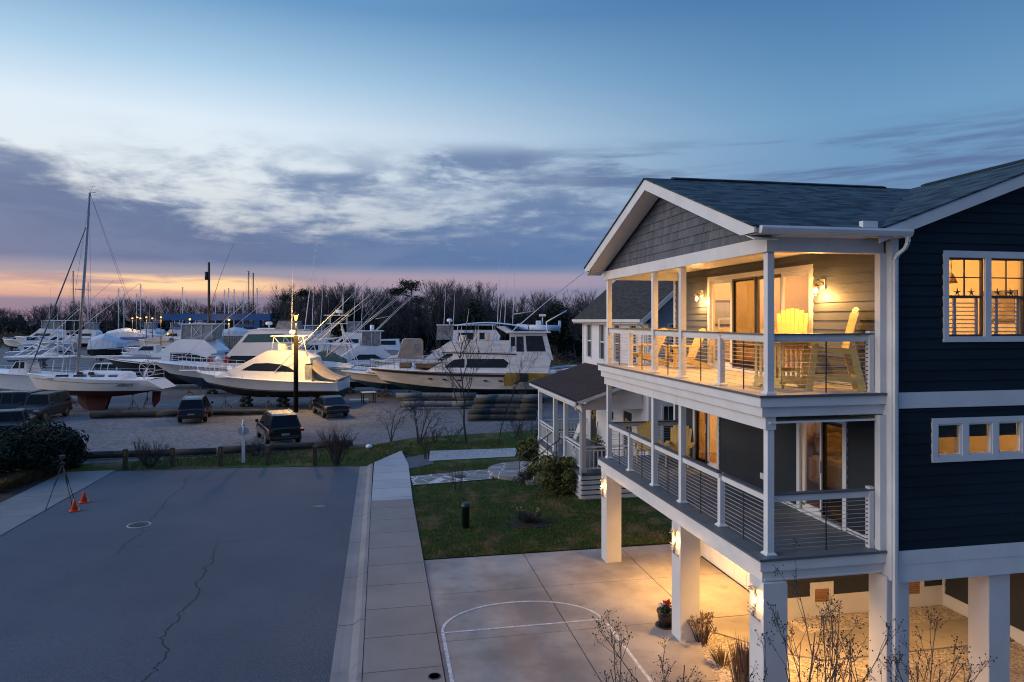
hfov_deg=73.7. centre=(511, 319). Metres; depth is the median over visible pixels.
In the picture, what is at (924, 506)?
house
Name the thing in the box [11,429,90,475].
evergreen bush
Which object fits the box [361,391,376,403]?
work table
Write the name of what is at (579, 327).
bare tree
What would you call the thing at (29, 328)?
undergrowth
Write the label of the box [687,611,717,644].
hydrangea
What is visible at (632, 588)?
driveway
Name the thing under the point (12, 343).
runabout
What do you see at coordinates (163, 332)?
wrapped cruiser
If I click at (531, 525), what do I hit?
mulch ring
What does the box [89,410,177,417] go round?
log
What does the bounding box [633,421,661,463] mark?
lounge chair
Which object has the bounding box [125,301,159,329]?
bare tree
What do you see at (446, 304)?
bare tree
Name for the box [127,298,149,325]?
bare tree
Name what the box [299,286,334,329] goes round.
bare tree
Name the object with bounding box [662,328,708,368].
lounge chair
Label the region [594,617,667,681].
crape myrtle
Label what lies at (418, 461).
asphalt patch
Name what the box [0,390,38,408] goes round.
parked van
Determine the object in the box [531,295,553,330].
bare tree
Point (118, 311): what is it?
moored sailboat
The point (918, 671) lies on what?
crape myrtle
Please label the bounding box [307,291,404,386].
express boat
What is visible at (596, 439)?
porch planter
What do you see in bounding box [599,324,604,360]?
window
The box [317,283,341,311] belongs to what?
bare tree
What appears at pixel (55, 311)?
bare tree
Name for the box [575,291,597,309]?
bare tree
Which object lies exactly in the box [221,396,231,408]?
boat stand
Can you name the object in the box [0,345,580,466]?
boatyard gravel
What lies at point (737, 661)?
ornamental grass
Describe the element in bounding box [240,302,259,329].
bare tree
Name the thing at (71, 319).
bare tree
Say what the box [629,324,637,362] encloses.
window
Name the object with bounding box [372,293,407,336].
bare tree
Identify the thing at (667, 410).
window
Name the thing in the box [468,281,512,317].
bare tree
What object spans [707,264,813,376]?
sliding door
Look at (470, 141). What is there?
sky
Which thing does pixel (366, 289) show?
bare tree
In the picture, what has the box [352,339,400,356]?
express cruiser
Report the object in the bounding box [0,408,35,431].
parked pickup
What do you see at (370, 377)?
cabin cruiser
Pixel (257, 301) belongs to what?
moored sailboat
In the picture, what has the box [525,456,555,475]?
evergreen bush
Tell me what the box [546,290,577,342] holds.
bare tree
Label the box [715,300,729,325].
window
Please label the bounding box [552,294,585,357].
bare tree
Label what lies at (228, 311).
moored sailboat
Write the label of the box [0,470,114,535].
concrete apron
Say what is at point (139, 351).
runabout
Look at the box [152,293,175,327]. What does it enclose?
bare tree
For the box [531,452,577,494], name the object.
evergreen bush
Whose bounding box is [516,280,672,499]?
neighbour house
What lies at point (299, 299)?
bare tree
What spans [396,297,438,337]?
bare tree
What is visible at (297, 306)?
bare tree
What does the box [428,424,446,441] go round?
bare shrub
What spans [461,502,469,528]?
utility pedestal
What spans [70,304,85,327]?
bare tree
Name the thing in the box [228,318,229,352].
yard lamp
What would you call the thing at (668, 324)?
window
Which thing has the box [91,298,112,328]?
bare tree
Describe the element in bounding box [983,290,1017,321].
wall picture
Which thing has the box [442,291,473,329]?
bare tree
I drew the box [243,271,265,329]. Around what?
moored sailboat
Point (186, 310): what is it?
bare tree
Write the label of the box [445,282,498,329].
bare tree
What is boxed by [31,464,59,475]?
ornamental grass
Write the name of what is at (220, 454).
bollard
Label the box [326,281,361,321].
bare tree
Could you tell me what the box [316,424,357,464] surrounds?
bare shrub
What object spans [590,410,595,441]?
front door
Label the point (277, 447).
log
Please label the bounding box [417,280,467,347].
bare tree
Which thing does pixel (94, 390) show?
sailing yacht
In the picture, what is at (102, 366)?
cabin
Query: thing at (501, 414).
piling
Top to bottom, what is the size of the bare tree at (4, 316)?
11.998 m
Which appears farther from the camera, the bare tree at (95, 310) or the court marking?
the bare tree at (95, 310)
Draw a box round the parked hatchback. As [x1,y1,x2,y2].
[177,395,213,422]
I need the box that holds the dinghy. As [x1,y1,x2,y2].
[516,321,560,331]
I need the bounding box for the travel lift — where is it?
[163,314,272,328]
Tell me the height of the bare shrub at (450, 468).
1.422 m
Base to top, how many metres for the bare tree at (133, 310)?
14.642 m
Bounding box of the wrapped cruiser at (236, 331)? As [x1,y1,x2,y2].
[222,327,248,340]
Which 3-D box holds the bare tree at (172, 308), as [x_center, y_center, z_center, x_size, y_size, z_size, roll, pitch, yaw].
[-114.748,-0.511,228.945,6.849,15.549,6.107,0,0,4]
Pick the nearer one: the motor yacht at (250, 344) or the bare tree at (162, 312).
the motor yacht at (250, 344)
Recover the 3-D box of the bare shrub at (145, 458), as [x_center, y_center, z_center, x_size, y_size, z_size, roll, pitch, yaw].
[-17.378,6.341,32.731,1.839,1.575,1.930,0,0,-11]
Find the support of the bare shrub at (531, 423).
on the verge
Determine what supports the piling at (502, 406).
on the boatyard gravel
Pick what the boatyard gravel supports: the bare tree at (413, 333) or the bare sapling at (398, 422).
the bare tree at (413, 333)
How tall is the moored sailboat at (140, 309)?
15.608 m
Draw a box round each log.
[82,448,216,458]
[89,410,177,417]
[212,409,268,414]
[223,440,352,453]
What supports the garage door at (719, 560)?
in the house at (924, 506)
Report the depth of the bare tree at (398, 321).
108.23 m
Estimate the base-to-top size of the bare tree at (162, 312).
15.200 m
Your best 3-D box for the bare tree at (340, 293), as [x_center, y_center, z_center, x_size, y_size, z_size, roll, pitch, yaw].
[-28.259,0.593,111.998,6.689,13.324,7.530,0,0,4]
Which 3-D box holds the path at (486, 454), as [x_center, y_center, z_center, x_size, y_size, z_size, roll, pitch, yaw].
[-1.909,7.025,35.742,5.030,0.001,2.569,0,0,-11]
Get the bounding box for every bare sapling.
[377,399,410,441]
[402,390,451,442]
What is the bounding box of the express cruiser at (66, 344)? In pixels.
[35,335,76,354]
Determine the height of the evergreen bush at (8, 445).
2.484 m
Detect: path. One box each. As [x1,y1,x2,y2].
[411,469,491,484]
[429,448,516,460]
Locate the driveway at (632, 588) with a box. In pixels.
[424,544,1014,681]
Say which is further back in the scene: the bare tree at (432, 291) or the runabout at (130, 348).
the runabout at (130, 348)
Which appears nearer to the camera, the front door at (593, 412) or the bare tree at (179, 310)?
the front door at (593, 412)
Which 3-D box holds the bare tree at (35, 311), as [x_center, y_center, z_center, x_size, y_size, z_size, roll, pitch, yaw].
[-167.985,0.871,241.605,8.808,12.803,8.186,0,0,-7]
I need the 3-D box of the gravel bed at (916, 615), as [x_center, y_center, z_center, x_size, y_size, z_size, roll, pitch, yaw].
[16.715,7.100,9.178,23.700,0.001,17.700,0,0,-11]
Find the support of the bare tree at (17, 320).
on the undergrowth at (29, 328)
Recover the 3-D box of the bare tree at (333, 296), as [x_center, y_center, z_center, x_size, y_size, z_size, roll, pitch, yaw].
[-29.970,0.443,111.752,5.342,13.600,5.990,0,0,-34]
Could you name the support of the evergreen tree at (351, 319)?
on the boatyard gravel
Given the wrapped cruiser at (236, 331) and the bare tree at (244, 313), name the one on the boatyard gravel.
the wrapped cruiser at (236, 331)
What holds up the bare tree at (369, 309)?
on the boatyard gravel
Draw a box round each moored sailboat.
[66,271,91,346]
[76,282,105,334]
[112,288,130,328]
[117,295,125,327]
[130,293,147,329]
[133,284,161,329]
[176,287,192,323]
[218,289,238,328]
[224,288,244,321]
[227,289,241,327]
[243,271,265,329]
[246,273,270,328]
[252,288,265,313]
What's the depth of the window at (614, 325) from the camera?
30.47 m
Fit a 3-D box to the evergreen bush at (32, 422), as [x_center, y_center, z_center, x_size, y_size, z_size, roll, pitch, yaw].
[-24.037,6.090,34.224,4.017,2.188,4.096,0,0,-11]
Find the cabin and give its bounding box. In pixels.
[79,363,119,371]
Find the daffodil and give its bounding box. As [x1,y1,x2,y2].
[536,508,541,519]
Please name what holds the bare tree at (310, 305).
on the boatyard gravel
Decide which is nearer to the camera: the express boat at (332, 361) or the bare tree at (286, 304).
the express boat at (332, 361)
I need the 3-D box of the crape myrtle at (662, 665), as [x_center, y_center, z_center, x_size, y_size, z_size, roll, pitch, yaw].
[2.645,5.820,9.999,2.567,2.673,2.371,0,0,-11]
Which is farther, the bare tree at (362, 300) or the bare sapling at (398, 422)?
the bare tree at (362, 300)
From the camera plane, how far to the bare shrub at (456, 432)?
39.62 m
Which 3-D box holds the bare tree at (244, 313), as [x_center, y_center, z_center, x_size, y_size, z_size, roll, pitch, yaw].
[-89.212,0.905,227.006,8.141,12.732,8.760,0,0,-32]
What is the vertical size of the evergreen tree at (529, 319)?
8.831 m
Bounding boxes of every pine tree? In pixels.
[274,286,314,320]
[384,278,428,333]
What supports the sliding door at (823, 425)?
in the house at (924, 506)
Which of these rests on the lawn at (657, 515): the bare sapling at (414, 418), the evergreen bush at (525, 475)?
the evergreen bush at (525, 475)
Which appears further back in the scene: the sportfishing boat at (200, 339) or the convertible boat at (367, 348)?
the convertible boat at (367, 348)
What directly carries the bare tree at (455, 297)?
on the boatyard gravel
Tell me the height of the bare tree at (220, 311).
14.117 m
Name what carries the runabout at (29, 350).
on the boatyard gravel
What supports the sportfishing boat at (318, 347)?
on the boatyard gravel
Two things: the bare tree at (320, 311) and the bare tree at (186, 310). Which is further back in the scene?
the bare tree at (186, 310)
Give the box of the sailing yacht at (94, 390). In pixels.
[27,186,175,409]
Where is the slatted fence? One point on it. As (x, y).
(234, 340)
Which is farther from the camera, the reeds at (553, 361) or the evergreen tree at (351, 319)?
the evergreen tree at (351, 319)
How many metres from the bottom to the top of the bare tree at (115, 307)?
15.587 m
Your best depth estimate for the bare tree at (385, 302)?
107.08 m
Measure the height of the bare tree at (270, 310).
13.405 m
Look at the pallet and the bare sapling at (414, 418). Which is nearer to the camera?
the bare sapling at (414, 418)
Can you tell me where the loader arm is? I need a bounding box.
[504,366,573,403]
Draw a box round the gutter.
[330,464,372,681]
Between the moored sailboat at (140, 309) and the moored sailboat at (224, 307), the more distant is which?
the moored sailboat at (224, 307)
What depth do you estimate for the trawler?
131.04 m
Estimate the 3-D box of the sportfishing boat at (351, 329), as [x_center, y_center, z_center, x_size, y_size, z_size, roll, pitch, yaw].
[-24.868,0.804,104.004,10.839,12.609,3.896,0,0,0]
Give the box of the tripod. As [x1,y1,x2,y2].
[45,455,73,509]
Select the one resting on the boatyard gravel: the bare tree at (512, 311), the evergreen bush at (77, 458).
the bare tree at (512, 311)
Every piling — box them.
[396,393,475,398]
[400,401,473,406]
[402,398,473,400]
[467,415,535,420]
[468,408,536,413]
[469,414,536,416]
[472,404,537,409]
[474,397,537,403]
[475,403,537,404]
[476,394,542,399]
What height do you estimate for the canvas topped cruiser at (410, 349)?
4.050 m
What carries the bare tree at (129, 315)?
on the ground at (415, 515)
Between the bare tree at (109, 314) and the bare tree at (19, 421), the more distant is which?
the bare tree at (109, 314)
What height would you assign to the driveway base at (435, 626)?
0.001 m
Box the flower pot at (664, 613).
[655,599,671,629]
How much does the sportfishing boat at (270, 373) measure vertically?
12.250 m
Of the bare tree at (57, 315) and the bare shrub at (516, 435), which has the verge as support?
the bare shrub at (516, 435)
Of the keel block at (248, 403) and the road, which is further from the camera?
the keel block at (248, 403)
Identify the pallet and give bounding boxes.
[349,398,368,402]
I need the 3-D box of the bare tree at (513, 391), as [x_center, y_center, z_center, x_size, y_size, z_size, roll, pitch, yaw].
[0.445,4.016,39.292,2.534,6.343,2.548,0,0,-11]
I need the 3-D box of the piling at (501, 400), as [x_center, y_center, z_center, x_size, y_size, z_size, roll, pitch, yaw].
[-0.348,6.451,54.620,5.396,0.481,0.499,0,0,-7]
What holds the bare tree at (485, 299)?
on the boatyard gravel
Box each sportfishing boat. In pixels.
[15,288,79,352]
[72,302,108,348]
[98,244,280,383]
[142,308,163,334]
[163,297,193,337]
[173,296,222,340]
[179,270,384,396]
[303,277,345,353]
[323,298,355,342]
[329,286,385,354]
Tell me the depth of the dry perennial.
23.79 m
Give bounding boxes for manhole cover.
[126,521,150,527]
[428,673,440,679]
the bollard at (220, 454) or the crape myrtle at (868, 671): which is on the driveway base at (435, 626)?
the crape myrtle at (868, 671)
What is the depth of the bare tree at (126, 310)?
265.15 m
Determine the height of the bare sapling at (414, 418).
3.090 m
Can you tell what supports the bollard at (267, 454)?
on the verge
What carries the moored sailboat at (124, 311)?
on the boatyard gravel
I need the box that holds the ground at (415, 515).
[0,321,669,677]
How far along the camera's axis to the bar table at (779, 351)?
13.29 m
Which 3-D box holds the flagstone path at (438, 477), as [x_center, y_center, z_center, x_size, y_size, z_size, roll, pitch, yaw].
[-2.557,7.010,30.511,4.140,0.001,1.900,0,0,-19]
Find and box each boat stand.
[129,394,139,409]
[143,392,152,407]
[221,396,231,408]
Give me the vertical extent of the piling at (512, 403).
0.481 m
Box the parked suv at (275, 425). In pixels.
[255,408,303,443]
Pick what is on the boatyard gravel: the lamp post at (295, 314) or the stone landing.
the lamp post at (295, 314)
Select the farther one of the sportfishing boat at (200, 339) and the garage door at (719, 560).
the sportfishing boat at (200, 339)
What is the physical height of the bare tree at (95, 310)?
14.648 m
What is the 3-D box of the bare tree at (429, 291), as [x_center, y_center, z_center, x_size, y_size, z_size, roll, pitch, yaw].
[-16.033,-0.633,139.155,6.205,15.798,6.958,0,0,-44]
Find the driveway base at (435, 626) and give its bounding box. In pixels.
[424,564,445,681]
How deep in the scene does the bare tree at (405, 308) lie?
120.48 m
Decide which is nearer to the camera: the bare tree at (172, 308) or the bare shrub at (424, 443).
the bare shrub at (424, 443)
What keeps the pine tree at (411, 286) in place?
on the ground at (415, 515)
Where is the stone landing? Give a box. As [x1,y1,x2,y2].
[488,461,531,480]
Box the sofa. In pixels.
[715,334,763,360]
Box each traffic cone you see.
[69,499,79,511]
[79,491,88,503]
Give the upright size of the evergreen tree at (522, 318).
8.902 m
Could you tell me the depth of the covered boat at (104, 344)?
117.19 m
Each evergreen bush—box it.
[0,425,40,479]
[0,425,54,476]
[1,417,72,441]
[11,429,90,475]
[39,428,91,468]
[512,470,532,482]
[515,435,538,460]
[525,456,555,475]
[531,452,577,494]
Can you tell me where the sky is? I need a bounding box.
[0,0,1023,320]
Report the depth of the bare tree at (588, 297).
138.91 m
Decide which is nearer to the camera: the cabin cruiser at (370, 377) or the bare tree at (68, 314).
the cabin cruiser at (370, 377)
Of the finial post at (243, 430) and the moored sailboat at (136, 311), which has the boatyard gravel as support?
the moored sailboat at (136, 311)
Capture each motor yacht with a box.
[149,234,376,388]
[369,272,583,393]
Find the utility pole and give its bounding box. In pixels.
[205,262,209,322]
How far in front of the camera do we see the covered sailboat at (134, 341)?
146.94 m
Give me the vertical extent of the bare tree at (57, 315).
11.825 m
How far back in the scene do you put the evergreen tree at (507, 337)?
114.55 m
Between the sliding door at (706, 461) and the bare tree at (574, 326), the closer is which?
the sliding door at (706, 461)
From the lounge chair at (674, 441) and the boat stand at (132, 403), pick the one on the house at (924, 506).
the lounge chair at (674, 441)
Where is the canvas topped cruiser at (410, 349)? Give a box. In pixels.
[370,338,422,366]
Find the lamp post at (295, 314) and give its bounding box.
[293,311,298,411]
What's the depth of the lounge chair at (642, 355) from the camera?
19.36 m
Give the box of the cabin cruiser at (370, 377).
[341,363,415,389]
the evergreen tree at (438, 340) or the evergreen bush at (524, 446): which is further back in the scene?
the evergreen tree at (438, 340)
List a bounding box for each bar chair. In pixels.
[777,308,807,372]
[799,307,866,391]
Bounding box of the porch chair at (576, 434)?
[559,423,579,443]
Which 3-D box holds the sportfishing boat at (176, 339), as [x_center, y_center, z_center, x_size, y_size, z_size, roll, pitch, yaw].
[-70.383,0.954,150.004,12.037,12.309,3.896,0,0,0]
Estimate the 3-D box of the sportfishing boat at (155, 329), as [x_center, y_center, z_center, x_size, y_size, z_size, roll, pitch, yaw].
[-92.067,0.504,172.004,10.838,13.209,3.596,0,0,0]
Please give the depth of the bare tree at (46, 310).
254.49 m
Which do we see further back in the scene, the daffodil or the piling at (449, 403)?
the piling at (449, 403)
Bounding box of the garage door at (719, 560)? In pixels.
[702,541,749,588]
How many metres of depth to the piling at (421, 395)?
56.47 m
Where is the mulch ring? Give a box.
[505,517,549,528]
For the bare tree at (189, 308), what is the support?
on the ground at (415, 515)
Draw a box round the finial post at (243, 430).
[237,419,249,462]
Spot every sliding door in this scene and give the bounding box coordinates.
[693,409,719,469]
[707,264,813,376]
[796,421,847,530]
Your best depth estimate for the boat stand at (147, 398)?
55.04 m
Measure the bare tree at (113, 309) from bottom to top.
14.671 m
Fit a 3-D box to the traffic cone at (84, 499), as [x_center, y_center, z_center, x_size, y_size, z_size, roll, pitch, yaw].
[-16.644,6.872,26.541,0.340,0.450,0.340,0,0,-34]
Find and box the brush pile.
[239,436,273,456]
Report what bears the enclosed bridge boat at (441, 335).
on the keel block
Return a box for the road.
[0,466,359,681]
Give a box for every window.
[586,323,591,357]
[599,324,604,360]
[613,324,620,362]
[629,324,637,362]
[662,404,672,445]
[667,323,672,361]
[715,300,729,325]
[931,416,1023,462]
[942,250,1023,341]
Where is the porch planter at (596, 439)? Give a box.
[591,422,604,464]
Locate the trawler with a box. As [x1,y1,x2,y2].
[17,336,47,349]
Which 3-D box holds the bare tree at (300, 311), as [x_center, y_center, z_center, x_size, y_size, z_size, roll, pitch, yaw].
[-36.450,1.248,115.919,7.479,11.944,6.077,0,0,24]
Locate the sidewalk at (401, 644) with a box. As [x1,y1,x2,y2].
[362,499,444,681]
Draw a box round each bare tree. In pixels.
[0,307,16,332]
[0,309,11,330]
[2,414,33,470]
[8,312,24,332]
[8,402,66,473]
[10,310,29,330]
[25,304,46,326]
[25,313,42,333]
[30,307,52,321]
[37,301,52,319]
[45,305,68,327]
[47,307,67,322]
[61,304,76,329]
[61,308,83,334]
[65,300,79,318]
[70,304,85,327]
[75,301,93,322]
[83,308,100,326]
[87,302,107,325]
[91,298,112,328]
[91,303,112,330]
[98,303,117,331]
[102,300,123,328]
[104,297,122,328]
[110,296,132,323]
[110,300,135,325]
[116,299,135,325]
[123,301,142,322]
[125,300,144,322]
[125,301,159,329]
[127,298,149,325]
[128,297,160,322]
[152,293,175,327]
[152,297,175,329]
[162,296,180,328]
[168,298,183,313]
[177,300,192,321]
[178,306,195,323]
[183,298,200,321]
[193,306,217,322]
[210,303,229,322]
[212,300,225,322]
[226,304,247,327]
[231,305,252,328]
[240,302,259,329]
[250,298,298,327]
[259,302,277,326]
[267,292,290,321]
[270,284,295,304]
[274,294,299,320]
[281,292,315,326]
[282,298,325,326]
[285,284,315,314]
[298,288,322,326]
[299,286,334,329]
[303,291,340,326]
[307,284,342,330]
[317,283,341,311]
[319,285,360,329]
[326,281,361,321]
[340,286,360,306]
[341,293,370,316]
[347,289,373,317]
[353,299,374,318]
[355,286,397,336]
[355,287,401,338]
[356,287,397,337]
[367,297,408,338]
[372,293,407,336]
[382,289,428,340]
[388,308,423,340]
[393,296,417,338]
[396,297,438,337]
[411,292,457,357]
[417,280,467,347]
[420,281,452,316]
[421,280,479,327]
[428,278,459,347]
[431,309,495,441]
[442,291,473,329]
[443,284,470,314]
[444,289,490,329]
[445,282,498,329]
[462,279,484,305]
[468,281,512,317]
[473,295,514,339]
[476,283,509,310]
[476,293,510,325]
[481,292,502,317]
[486,292,511,333]
[496,301,530,322]
[498,338,541,442]
[503,292,529,330]
[517,291,549,317]
[527,299,553,335]
[529,290,558,354]
[530,291,556,333]
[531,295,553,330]
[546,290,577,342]
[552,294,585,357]
[552,302,586,361]
[561,290,582,323]
[568,299,589,340]
[574,289,595,307]
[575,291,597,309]
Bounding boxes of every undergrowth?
[0,314,271,335]
[272,300,581,360]
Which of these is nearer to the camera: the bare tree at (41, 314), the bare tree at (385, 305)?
the bare tree at (385, 305)
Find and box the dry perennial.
[512,509,545,523]
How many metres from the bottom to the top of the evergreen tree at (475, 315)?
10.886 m
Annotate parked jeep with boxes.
[15,390,72,421]
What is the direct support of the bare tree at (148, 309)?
on the ground at (415, 515)
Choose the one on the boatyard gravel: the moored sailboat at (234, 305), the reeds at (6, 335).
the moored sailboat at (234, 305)
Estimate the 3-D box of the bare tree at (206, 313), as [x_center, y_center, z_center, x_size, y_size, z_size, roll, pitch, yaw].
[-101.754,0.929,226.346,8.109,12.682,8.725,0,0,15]
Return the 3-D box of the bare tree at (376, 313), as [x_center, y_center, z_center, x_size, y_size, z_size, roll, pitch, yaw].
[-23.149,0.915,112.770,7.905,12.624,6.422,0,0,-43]
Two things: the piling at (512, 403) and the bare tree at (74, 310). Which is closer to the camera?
the piling at (512, 403)
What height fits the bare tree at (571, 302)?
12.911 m
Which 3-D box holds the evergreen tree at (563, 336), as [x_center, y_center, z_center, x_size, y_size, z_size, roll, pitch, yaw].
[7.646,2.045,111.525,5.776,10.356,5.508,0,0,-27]
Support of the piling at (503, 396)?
on the boatyard gravel
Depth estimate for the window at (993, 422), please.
12.32 m
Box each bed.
[0,469,57,501]
[702,605,1023,681]
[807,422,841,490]
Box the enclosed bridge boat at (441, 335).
[416,291,499,362]
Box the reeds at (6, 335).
[0,330,28,348]
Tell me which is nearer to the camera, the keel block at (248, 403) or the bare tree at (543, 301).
the keel block at (248, 403)
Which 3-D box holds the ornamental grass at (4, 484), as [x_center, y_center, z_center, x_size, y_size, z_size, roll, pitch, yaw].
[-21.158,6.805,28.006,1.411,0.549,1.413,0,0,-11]
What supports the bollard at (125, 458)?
on the verge
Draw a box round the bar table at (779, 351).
[745,341,811,388]
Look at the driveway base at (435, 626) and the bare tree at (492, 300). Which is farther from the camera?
the bare tree at (492, 300)
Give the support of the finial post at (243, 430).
on the verge
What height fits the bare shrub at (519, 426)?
2.281 m
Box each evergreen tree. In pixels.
[328,298,367,340]
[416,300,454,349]
[430,309,448,346]
[457,299,501,329]
[496,310,519,339]
[512,312,534,326]
[518,312,536,330]
[543,303,575,357]
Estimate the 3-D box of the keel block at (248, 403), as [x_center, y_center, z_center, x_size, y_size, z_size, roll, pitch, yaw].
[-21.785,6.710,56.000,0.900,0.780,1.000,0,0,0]
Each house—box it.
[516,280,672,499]
[584,159,1023,681]
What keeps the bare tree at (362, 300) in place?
on the boatyard gravel
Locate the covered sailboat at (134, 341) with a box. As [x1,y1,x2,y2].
[119,337,145,346]
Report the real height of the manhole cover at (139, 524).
0.009 m
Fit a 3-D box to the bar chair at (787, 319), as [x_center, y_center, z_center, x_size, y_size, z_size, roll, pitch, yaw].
[5.724,0.533,13.977,0.810,1.545,1.053,0,0,25]
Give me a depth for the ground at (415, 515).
21.34 m
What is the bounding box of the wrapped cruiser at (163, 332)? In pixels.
[141,328,166,335]
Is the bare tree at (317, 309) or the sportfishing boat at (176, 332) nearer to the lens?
the bare tree at (317, 309)
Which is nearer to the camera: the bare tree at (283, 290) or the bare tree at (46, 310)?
the bare tree at (283, 290)
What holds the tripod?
on the road
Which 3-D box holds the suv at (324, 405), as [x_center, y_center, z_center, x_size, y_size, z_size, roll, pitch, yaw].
[-13.645,6.372,51.169,2.200,1.445,4.800,0,0,-29]
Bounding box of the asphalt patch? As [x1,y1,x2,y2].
[406,454,432,468]
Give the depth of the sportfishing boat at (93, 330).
163.80 m
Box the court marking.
[441,601,652,681]
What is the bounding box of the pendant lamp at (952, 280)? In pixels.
[949,260,957,282]
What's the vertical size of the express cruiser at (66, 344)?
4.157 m
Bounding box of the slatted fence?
[222,336,242,355]
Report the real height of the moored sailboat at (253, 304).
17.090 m
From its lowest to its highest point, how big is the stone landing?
0.200 m
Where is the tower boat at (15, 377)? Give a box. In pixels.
[0,280,136,395]
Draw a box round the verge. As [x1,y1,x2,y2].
[57,429,579,472]
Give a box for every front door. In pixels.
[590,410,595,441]
[624,411,631,455]
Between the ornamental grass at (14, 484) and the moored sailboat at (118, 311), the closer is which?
the ornamental grass at (14, 484)
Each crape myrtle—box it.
[592,610,757,681]
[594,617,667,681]
[741,538,872,681]
[748,600,950,681]
[877,635,996,681]
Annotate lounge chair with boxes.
[627,328,670,365]
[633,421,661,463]
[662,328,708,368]
[663,424,694,468]
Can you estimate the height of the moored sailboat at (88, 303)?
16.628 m
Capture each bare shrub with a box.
[132,436,172,467]
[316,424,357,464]
[413,427,433,458]
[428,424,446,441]
[442,424,463,441]
[449,459,463,490]
[497,409,548,440]
[500,413,526,438]
[525,413,551,436]
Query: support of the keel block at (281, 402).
on the boatyard gravel
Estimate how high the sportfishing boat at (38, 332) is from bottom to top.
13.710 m
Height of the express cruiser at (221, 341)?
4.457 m
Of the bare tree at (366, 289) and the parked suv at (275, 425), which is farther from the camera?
the bare tree at (366, 289)
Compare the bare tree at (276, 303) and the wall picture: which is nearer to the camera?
the wall picture
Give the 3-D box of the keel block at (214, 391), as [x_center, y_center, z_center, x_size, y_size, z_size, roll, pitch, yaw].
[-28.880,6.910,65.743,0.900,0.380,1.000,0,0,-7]
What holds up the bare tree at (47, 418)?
on the planting bed at (8, 493)
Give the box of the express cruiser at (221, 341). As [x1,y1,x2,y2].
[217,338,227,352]
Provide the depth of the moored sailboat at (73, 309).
169.99 m
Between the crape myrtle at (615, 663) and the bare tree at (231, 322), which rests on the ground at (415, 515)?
the bare tree at (231, 322)
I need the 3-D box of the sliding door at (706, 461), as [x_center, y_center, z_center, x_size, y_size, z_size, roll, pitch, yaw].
[5.397,3.005,18.887,0.175,2.170,1.530,0,0,-11]
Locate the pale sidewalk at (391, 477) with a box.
[371,451,411,500]
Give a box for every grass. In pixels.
[0,473,25,488]
[0,478,14,492]
[7,469,34,484]
[17,468,48,480]
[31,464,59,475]
[709,645,730,666]
[722,632,748,681]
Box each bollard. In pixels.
[123,449,127,468]
[170,447,174,466]
[218,446,222,465]
[265,445,269,464]
[313,446,316,464]
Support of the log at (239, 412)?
on the boatyard gravel
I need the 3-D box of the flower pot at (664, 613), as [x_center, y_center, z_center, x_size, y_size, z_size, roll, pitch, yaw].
[3.552,6.761,15.795,0.480,0.622,0.480,0,0,-11]
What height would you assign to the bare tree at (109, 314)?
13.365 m
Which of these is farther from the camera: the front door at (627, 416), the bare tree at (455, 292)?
the bare tree at (455, 292)
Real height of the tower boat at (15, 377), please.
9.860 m
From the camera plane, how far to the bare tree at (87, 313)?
266.69 m
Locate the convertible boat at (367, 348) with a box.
[339,284,426,366]
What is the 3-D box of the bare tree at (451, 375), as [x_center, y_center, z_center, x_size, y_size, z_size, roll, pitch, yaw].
[-3.026,3.262,39.437,3.615,7.860,3.463,0,0,27]
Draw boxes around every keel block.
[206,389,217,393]
[240,396,252,406]
[276,397,289,406]
[377,389,386,396]
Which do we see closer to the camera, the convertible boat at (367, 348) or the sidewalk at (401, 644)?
the sidewalk at (401, 644)
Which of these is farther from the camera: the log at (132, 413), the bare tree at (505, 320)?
the bare tree at (505, 320)
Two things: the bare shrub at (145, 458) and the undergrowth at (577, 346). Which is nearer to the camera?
the bare shrub at (145, 458)
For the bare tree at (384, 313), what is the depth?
126.03 m
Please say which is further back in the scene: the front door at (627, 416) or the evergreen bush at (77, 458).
the evergreen bush at (77, 458)
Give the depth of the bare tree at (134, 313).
262.48 m
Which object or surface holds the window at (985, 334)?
in the house at (924, 506)
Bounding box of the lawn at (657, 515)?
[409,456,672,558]
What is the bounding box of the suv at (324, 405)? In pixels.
[312,395,350,417]
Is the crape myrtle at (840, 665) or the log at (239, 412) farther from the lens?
the log at (239, 412)
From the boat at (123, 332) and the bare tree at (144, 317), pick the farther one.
the bare tree at (144, 317)
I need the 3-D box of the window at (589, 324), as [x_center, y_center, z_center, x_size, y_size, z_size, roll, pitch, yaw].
[3.897,1.050,34.256,0.095,1.740,0.860,0,0,-11]
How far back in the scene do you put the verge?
35.13 m
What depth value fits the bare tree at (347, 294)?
139.62 m
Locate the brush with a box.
[423,343,581,364]
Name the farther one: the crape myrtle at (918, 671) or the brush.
the brush
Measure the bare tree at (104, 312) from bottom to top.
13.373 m
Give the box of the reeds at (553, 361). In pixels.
[550,355,581,371]
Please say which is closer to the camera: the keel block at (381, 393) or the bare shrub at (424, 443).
the bare shrub at (424, 443)
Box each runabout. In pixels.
[2,337,19,351]
[5,346,59,367]
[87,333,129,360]
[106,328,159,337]
[121,344,161,356]
[124,344,162,351]
[138,337,174,346]
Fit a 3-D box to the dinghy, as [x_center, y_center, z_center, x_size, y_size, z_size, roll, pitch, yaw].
[2.351,0.605,61.047,4.065,1.050,1.980,0,0,2]
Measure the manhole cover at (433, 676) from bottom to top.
0.009 m
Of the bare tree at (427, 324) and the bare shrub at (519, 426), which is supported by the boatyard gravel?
the bare tree at (427, 324)
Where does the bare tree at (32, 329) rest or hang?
on the ground at (415, 515)

